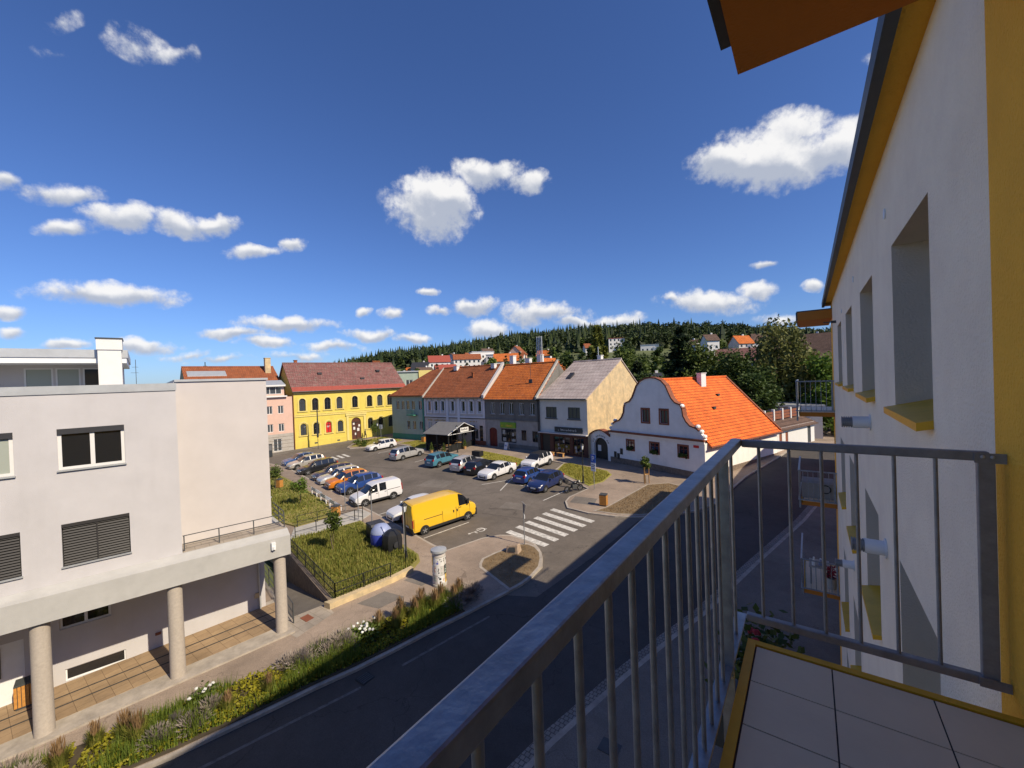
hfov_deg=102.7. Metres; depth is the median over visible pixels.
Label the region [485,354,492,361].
house
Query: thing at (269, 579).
fence
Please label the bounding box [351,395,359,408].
window
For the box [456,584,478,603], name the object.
lavender bush
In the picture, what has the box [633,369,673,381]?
broadleaf tree
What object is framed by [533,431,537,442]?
window
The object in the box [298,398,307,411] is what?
window
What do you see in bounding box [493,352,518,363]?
house
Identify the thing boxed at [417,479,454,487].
asphalt patch
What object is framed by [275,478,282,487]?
litter bin
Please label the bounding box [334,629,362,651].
lavender bush
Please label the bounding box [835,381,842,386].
window sill
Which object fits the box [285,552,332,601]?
retaining wall
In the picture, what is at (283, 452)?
pavement
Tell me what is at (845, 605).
window sill
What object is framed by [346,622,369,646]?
white flowers
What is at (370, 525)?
recycling bin
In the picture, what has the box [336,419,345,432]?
window
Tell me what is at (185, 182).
sky
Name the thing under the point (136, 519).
office building
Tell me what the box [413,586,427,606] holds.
ornamental grass
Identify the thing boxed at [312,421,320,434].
window
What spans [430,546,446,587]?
advertising column
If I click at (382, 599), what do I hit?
pavement patch
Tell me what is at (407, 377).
school block
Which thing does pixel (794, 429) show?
house
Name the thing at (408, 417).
green house
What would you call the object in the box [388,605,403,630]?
ornamental grass
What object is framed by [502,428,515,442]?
window
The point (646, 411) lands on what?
window
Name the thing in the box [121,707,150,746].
ornamental grass
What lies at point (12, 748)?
walkway
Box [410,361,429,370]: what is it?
house
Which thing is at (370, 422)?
window
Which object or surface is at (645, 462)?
young tree
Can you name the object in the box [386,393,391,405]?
window
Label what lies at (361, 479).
parked car
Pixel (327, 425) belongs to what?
window
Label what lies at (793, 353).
tree
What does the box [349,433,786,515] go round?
pavement
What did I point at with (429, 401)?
window
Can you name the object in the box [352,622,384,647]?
white flowers
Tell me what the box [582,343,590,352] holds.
house
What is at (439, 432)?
pavilion
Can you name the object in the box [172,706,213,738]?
lavender bush
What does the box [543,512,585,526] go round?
crosswalk stripe
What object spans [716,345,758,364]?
house
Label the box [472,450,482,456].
planter
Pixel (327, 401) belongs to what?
window
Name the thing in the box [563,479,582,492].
motorcycle
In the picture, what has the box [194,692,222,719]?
lavender bush
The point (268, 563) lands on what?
ground
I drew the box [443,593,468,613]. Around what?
lavender bush
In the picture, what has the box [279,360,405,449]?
town hall
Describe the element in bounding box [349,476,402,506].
parked van
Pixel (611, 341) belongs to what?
house
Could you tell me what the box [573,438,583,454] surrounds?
window
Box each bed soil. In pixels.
[45,604,464,767]
[597,483,678,513]
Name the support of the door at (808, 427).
in the house at (794, 429)
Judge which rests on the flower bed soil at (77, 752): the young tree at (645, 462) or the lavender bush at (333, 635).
the lavender bush at (333, 635)
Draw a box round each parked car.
[281,451,312,465]
[286,453,325,469]
[296,457,337,474]
[311,462,352,480]
[317,465,358,484]
[324,468,366,489]
[336,471,382,494]
[365,438,396,451]
[386,493,427,522]
[389,446,423,460]
[424,451,458,467]
[449,454,483,471]
[463,458,495,474]
[477,460,516,479]
[512,466,545,483]
[521,450,552,467]
[527,469,563,492]
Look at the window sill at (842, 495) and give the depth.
11.09 m
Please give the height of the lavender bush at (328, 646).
0.744 m
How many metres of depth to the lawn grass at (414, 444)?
66.73 m
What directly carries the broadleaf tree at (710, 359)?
on the yard at (828, 437)
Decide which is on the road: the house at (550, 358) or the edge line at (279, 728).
the edge line at (279, 728)
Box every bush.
[0,752,36,767]
[14,757,46,767]
[133,720,178,752]
[156,709,192,739]
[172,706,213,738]
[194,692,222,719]
[270,649,302,673]
[285,645,319,672]
[304,636,327,661]
[315,638,342,661]
[324,627,351,647]
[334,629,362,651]
[352,437,360,444]
[359,439,367,445]
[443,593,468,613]
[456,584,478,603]
[462,580,483,597]
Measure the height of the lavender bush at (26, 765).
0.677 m
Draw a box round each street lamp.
[401,502,407,560]
[580,444,584,483]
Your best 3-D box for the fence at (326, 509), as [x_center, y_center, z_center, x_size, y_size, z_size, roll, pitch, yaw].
[-15.086,10.836,34.102,5.024,1.118,0.335,-2,1,-26]
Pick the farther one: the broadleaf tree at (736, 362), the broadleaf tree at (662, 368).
the broadleaf tree at (662, 368)
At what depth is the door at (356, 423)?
75.95 m
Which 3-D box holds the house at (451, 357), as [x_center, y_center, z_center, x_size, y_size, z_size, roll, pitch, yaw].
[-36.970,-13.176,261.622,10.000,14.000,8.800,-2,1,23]
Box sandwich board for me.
[504,442,509,449]
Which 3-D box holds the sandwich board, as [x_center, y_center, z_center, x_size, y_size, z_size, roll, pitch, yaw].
[-0.761,8.770,58.097,0.640,1.000,0.600,-2,1,44]
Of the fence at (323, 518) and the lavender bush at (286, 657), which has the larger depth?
the fence at (323, 518)
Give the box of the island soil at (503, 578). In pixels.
[482,544,539,587]
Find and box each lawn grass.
[357,436,399,445]
[404,440,425,447]
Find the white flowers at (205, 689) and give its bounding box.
[186,680,222,709]
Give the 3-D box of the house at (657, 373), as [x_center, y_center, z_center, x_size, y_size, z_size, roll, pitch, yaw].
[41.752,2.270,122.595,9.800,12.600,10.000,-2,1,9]
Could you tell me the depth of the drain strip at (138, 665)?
17.37 m
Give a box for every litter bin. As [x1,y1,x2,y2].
[13,675,31,710]
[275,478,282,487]
[331,504,340,514]
[599,493,607,506]
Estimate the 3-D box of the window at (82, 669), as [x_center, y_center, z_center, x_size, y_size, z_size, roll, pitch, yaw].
[-17.625,11.879,17.392,1.800,0.500,0.080,-3,1,-42]
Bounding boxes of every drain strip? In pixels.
[0,611,274,721]
[0,618,274,731]
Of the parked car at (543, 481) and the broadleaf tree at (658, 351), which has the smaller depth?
the parked car at (543, 481)
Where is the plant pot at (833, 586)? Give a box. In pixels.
[826,565,838,589]
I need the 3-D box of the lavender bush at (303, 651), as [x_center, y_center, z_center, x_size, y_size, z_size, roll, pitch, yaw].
[-8.565,11.228,16.852,1.423,0.812,1.436,-2,1,19]
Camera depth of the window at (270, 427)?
66.67 m
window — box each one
[0,433,15,478]
[0,532,22,582]
[56,425,126,471]
[59,605,110,629]
[61,513,131,568]
[65,649,125,680]
[266,387,281,393]
[267,406,271,414]
[268,424,272,432]
[273,439,281,451]
[278,406,283,413]
[279,423,283,431]
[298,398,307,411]
[299,422,308,436]
[311,397,320,410]
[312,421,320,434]
[323,396,332,410]
[324,420,333,433]
[335,396,343,409]
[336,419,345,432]
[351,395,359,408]
[366,394,373,406]
[367,416,373,428]
[376,394,383,406]
[377,415,384,427]
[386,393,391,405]
[387,414,392,426]
[427,399,431,412]
[433,399,438,412]
[440,399,445,412]
[449,399,455,413]
[460,399,466,413]
[468,399,474,413]
[471,425,474,439]
[476,399,482,413]
[480,426,482,440]
[491,403,495,414]
[499,403,504,414]
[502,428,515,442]
[508,403,513,414]
[518,403,524,415]
[522,430,526,440]
[529,403,535,415]
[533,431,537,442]
[545,407,556,418]
[554,436,569,453]
[567,407,580,420]
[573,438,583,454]
[626,439,634,450]
[640,408,649,423]
[649,441,659,454]
[658,408,668,424]
[677,444,688,458]
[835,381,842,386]
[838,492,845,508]
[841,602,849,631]
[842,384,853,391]
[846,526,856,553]
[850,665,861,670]
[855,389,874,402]
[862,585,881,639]
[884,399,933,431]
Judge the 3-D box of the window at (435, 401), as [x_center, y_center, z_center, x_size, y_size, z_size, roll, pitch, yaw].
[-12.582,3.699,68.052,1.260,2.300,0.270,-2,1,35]
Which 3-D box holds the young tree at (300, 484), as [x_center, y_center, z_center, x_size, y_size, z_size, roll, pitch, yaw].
[-19.631,10.089,37.903,1.818,2.949,1.664,-2,1,-27]
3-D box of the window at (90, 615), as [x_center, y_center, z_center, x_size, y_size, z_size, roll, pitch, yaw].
[-17.893,9.488,17.202,1.500,1.000,0.084,-3,1,-42]
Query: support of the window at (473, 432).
in the lilac house at (455, 394)
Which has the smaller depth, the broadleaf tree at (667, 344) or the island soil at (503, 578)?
the island soil at (503, 578)
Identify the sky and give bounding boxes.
[0,0,877,383]
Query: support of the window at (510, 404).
in the grey house at (515, 392)
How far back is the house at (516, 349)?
259.91 m
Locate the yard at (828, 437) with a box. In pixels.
[810,428,833,443]
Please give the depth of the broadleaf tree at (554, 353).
258.86 m
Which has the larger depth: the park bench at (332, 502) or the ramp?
the park bench at (332, 502)
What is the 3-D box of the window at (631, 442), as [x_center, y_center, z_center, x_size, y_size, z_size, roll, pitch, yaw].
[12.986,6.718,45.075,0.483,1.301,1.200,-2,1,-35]
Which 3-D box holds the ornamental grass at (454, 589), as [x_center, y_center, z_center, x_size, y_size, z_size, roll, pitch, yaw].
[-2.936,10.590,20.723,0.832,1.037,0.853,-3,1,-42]
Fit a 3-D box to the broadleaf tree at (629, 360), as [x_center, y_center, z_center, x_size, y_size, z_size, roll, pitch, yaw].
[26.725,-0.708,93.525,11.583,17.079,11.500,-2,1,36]
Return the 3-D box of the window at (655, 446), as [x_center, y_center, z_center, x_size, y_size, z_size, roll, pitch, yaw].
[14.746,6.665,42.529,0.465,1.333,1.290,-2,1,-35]
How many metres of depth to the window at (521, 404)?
57.23 m
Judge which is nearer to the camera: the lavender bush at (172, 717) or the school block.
the lavender bush at (172, 717)
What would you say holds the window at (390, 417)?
in the town hall
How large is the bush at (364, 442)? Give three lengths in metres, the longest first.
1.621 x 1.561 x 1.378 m
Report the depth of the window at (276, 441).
67.32 m
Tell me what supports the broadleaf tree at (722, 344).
on the hill
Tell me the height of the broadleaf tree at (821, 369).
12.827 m
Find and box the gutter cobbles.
[507,479,833,767]
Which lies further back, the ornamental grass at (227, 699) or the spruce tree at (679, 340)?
the spruce tree at (679, 340)
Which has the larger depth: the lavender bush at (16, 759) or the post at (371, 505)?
the post at (371, 505)
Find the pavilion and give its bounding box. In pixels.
[422,421,475,452]
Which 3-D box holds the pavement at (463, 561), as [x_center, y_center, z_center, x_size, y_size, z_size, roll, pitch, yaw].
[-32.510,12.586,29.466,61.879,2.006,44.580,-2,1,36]
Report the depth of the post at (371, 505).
29.80 m
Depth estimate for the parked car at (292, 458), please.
56.98 m
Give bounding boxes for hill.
[396,335,824,427]
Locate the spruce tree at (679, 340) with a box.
[662,325,697,377]
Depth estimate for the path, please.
33.06 m
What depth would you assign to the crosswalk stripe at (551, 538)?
28.93 m
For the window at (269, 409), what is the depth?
66.59 m
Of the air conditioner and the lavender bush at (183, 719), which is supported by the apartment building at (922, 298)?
the air conditioner
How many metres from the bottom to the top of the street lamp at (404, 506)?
3.750 m
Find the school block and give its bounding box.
[397,370,430,384]
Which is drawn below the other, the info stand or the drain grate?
the drain grate
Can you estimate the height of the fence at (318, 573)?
1.100 m
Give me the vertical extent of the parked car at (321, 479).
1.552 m
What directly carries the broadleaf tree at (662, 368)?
on the hill
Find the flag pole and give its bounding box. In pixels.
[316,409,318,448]
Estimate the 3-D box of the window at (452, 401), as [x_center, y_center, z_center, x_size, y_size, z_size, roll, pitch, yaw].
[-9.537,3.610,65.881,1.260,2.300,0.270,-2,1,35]
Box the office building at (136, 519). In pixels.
[0,337,290,738]
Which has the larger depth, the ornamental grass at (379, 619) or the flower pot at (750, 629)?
the ornamental grass at (379, 619)
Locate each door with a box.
[0,639,24,706]
[351,417,360,439]
[490,427,497,445]
[543,434,550,451]
[807,425,809,441]
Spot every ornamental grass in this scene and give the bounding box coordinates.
[39,734,73,767]
[81,716,109,750]
[111,708,135,737]
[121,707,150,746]
[218,686,237,712]
[259,671,275,693]
[371,608,386,630]
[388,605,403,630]
[393,595,408,619]
[407,596,422,617]
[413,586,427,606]
[428,587,443,609]
[437,582,448,601]
[447,582,458,599]
[454,577,463,596]
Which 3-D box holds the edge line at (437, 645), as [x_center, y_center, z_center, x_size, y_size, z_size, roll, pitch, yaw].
[-2.794,11.348,18.234,4.524,0.199,0.130,-3,1,-41]
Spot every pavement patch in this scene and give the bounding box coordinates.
[357,591,403,607]
[405,572,432,585]
[570,496,596,504]
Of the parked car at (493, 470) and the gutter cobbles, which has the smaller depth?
the gutter cobbles
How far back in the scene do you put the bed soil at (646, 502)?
33.76 m
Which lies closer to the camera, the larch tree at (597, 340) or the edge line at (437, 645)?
the edge line at (437, 645)
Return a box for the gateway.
[589,429,610,460]
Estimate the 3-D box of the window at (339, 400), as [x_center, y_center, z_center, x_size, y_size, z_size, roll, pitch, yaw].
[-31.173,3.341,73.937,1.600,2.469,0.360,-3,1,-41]
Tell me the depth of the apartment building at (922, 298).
2.03 m
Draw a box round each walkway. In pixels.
[0,599,294,761]
[0,602,275,744]
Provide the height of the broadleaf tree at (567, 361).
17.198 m
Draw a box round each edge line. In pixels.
[199,687,360,767]
[402,616,489,665]
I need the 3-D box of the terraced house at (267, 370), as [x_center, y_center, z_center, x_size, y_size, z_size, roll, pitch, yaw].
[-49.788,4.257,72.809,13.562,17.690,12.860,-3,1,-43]
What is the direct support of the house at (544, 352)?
on the hill
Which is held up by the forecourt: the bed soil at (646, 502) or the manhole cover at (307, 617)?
the manhole cover at (307, 617)
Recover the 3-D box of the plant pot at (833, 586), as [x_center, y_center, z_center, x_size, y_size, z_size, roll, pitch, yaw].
[11.335,6.832,14.532,0.468,0.842,0.479,-2,1,36]
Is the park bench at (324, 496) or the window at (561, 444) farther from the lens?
the window at (561, 444)
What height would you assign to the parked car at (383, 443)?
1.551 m
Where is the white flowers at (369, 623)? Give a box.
[360,616,383,634]
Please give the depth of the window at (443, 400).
67.20 m
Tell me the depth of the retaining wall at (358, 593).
22.26 m
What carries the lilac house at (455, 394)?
on the ground at (268, 563)
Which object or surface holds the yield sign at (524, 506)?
on the island soil at (503, 578)
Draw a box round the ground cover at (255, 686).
[24,596,460,767]
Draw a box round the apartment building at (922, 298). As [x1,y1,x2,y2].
[366,0,1023,767]
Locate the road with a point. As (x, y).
(387, 706)
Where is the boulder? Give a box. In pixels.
[506,543,521,553]
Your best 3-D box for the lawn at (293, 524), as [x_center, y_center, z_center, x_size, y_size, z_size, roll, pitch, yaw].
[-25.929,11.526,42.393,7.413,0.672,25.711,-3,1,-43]
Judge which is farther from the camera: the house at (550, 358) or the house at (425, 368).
the house at (425, 368)
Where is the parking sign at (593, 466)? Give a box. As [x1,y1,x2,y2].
[590,454,595,488]
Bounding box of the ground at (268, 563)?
[264,560,288,587]
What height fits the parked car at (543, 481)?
1.532 m
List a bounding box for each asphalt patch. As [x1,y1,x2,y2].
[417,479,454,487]
[499,502,530,509]
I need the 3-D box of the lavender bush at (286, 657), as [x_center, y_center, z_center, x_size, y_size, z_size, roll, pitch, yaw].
[-9.159,11.301,16.774,1.360,0.753,1.317,-2,1,-17]
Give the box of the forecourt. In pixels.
[289,605,333,637]
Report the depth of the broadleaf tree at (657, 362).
162.74 m
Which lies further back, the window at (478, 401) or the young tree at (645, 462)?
the window at (478, 401)
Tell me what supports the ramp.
on the pavement at (201, 742)
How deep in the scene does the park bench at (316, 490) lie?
40.78 m
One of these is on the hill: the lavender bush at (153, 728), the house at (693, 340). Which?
the house at (693, 340)
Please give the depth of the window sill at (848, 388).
8.36 m
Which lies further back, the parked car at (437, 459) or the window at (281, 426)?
the window at (281, 426)
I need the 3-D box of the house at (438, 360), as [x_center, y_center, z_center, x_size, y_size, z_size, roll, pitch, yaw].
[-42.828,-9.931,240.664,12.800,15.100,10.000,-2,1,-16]
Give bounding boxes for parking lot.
[269,442,708,596]
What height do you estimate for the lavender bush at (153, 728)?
0.685 m
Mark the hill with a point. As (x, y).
(637, 351)
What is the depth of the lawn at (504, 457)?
52.60 m
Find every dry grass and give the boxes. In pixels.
[486,546,536,585]
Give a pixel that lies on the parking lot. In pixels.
(566, 555)
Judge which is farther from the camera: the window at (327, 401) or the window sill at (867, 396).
the window at (327, 401)
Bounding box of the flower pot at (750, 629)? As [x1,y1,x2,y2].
[704,603,804,747]
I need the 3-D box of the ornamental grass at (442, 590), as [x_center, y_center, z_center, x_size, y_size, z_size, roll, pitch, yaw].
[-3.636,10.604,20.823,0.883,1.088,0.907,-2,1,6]
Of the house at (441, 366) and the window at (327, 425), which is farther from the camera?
the house at (441, 366)
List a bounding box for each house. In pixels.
[180,358,279,380]
[266,380,293,452]
[388,369,441,439]
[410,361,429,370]
[415,366,432,369]
[422,362,503,444]
[427,354,450,369]
[434,363,455,369]
[449,353,454,363]
[453,353,480,365]
[469,351,493,364]
[480,347,494,352]
[483,336,563,450]
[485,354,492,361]
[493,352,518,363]
[508,345,527,357]
[519,351,525,362]
[536,348,637,457]
[536,349,549,357]
[544,356,562,367]
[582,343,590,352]
[608,338,624,351]
[608,373,782,478]
[640,344,658,350]
[649,370,662,376]
[689,338,698,349]
[700,333,719,354]
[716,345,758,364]
[727,334,754,348]
[750,333,766,346]
[764,407,817,451]
[767,331,831,349]
[776,350,831,372]
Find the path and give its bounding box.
[290,509,370,538]
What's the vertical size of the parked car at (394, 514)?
1.532 m
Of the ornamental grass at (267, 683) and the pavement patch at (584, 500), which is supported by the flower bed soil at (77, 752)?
the ornamental grass at (267, 683)
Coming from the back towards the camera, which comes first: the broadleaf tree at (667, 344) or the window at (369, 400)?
the broadleaf tree at (667, 344)
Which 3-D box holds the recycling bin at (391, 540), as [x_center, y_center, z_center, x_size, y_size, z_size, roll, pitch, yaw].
[-7.951,10.429,27.312,1.388,1.460,1.293,-2,1,27]
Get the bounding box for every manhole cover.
[300,614,313,621]
[597,737,621,755]
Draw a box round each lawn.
[270,475,329,526]
[293,521,419,598]
[351,436,401,446]
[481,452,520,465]
[558,463,611,485]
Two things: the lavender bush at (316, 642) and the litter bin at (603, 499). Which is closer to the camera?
the lavender bush at (316, 642)
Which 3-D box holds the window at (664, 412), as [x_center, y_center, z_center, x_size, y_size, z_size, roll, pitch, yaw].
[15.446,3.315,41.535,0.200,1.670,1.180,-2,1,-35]
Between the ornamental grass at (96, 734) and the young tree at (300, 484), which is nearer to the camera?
the ornamental grass at (96, 734)
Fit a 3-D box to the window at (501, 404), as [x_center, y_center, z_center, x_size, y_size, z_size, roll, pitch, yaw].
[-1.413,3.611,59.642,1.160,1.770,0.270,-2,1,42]
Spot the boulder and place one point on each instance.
(513, 548)
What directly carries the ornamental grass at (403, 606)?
on the flower bed soil at (77, 752)
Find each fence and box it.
[264,562,293,623]
[290,538,390,597]
[294,510,362,534]
[297,503,362,526]
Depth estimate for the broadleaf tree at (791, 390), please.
64.32 m
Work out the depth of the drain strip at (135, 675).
16.78 m
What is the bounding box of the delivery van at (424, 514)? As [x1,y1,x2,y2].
[402,490,476,534]
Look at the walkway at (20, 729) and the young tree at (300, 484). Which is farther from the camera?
the young tree at (300, 484)
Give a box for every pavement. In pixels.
[0,464,532,767]
[136,463,542,767]
[273,434,386,455]
[347,433,786,517]
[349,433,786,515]
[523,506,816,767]
[532,506,840,767]
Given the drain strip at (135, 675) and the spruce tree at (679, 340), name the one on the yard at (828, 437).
the spruce tree at (679, 340)
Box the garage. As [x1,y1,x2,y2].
[766,401,824,438]
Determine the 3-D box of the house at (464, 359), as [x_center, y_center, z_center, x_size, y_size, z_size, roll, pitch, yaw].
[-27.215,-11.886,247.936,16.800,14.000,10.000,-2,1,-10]
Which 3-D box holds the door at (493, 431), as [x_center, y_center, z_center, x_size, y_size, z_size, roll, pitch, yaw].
[-2.686,8.011,61.085,1.700,3.200,0.090,-2,1,42]
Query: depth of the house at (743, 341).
218.17 m
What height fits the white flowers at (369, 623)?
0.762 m
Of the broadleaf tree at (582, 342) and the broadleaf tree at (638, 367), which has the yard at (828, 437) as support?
the broadleaf tree at (638, 367)
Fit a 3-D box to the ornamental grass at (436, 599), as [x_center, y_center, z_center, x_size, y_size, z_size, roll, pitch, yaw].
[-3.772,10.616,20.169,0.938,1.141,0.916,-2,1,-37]
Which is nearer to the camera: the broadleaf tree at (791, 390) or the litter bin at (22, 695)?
the litter bin at (22, 695)
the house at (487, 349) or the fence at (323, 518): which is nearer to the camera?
the fence at (323, 518)
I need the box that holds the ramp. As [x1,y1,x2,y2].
[271,582,323,616]
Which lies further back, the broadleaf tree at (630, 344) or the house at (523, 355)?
the house at (523, 355)
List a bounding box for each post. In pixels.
[357,484,358,518]
[370,492,372,520]
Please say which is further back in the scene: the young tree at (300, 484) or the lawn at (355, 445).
the lawn at (355, 445)
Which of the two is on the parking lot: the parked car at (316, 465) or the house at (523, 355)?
the parked car at (316, 465)
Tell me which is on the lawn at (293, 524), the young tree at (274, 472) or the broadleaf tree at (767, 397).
the young tree at (274, 472)
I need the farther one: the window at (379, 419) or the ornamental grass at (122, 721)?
the window at (379, 419)
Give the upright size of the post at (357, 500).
2.920 m
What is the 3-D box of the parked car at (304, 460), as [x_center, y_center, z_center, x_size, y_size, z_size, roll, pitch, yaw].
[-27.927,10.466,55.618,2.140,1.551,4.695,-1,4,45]
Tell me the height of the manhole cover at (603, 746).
0.032 m
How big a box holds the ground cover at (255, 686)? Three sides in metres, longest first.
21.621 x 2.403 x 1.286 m
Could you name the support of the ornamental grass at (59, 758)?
on the flower bed soil at (77, 752)
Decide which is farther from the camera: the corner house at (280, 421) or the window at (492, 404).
the corner house at (280, 421)
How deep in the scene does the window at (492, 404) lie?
60.97 m
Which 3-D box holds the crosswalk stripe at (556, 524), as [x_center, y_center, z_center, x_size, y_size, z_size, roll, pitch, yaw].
[3.181,10.406,30.516,0.500,0.060,4.031,-3,1,-42]
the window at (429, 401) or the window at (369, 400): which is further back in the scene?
the window at (369, 400)
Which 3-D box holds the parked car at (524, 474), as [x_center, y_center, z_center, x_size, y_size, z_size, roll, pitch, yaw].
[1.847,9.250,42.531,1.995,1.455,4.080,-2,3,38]
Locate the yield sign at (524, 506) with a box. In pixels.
[521,501,525,543]
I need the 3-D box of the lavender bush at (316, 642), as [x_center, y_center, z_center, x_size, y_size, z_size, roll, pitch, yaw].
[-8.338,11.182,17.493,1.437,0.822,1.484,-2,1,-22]
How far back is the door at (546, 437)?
54.55 m
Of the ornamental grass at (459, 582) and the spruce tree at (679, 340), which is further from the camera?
the spruce tree at (679, 340)
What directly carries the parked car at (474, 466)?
on the parking lot
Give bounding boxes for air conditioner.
[801,476,833,499]
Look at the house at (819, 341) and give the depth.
173.34 m
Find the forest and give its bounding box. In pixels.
[334,318,830,370]
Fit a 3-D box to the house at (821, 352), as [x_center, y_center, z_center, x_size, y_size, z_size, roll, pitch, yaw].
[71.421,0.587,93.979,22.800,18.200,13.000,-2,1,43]
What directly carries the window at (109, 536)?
in the office building at (136, 519)
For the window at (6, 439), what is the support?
in the office building at (136, 519)
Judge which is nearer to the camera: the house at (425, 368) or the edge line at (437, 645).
the edge line at (437, 645)
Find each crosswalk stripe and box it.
[506,530,548,546]
[515,525,558,541]
[525,521,567,535]
[534,516,577,531]
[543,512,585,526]
[551,508,593,522]
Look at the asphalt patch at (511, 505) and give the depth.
34.91 m
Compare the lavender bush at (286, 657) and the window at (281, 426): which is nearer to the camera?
the lavender bush at (286, 657)
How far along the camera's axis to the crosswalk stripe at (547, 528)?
29.69 m
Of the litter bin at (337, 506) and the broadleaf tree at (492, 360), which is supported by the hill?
the broadleaf tree at (492, 360)
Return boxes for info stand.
[269,444,272,456]
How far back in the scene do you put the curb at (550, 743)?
15.63 m
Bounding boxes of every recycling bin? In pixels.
[365,519,384,537]
[370,523,390,546]
[382,528,401,552]
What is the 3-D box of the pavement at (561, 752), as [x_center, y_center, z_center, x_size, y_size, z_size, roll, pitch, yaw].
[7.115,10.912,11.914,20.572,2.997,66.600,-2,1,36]
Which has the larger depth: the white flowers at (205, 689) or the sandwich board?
the sandwich board
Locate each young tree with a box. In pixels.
[270,463,282,488]
[289,476,309,502]
[323,509,343,548]
[369,423,378,435]
[639,456,651,483]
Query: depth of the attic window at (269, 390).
67.06 m
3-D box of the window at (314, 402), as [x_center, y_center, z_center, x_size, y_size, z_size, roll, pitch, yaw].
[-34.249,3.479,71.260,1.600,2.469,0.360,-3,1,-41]
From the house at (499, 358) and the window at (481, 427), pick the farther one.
the house at (499, 358)
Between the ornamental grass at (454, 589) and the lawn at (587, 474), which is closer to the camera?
the ornamental grass at (454, 589)
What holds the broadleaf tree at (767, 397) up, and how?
on the yard at (828, 437)
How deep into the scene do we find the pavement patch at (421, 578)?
23.44 m
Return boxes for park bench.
[311,487,321,495]
[320,493,330,503]
[329,499,341,510]
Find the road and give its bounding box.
[154,450,834,767]
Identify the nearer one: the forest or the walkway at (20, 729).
the walkway at (20, 729)
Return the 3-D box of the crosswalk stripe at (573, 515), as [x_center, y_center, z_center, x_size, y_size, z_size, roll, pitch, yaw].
[4.638,10.246,31.988,0.500,0.065,4.209,-3,1,-41]
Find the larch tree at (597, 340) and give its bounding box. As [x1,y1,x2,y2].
[585,322,608,359]
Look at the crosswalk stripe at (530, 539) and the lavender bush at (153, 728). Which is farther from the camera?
the crosswalk stripe at (530, 539)
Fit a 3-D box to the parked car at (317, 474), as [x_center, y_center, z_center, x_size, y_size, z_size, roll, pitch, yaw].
[-21.252,10.363,48.808,4.695,1.552,2.140,-6,4,-42]
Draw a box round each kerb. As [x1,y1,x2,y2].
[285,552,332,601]
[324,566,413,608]
[479,543,541,592]
[593,483,675,514]
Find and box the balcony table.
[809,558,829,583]
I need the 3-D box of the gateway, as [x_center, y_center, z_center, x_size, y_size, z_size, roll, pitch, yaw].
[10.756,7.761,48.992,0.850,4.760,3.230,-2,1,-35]
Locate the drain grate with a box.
[355,671,374,684]
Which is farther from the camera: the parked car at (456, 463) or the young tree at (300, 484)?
the parked car at (456, 463)
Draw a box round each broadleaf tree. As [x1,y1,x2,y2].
[484,357,496,364]
[546,347,556,357]
[552,350,581,370]
[577,350,585,358]
[580,338,584,349]
[609,344,650,372]
[610,339,653,373]
[631,359,649,377]
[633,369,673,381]
[649,355,664,372]
[651,346,664,361]
[658,363,668,372]
[663,340,669,348]
[675,340,746,383]
[716,347,780,396]
[719,338,727,348]
[735,369,784,414]
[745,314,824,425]
[770,370,829,428]
[795,350,833,434]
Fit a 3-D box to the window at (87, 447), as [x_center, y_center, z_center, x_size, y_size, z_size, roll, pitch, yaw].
[-15.737,2.373,15.367,1.820,1.540,0.260,-3,1,-42]
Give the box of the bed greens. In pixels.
[2,587,462,767]
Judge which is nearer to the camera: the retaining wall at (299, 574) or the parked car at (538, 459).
the retaining wall at (299, 574)
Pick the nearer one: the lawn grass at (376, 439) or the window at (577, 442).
the window at (577, 442)

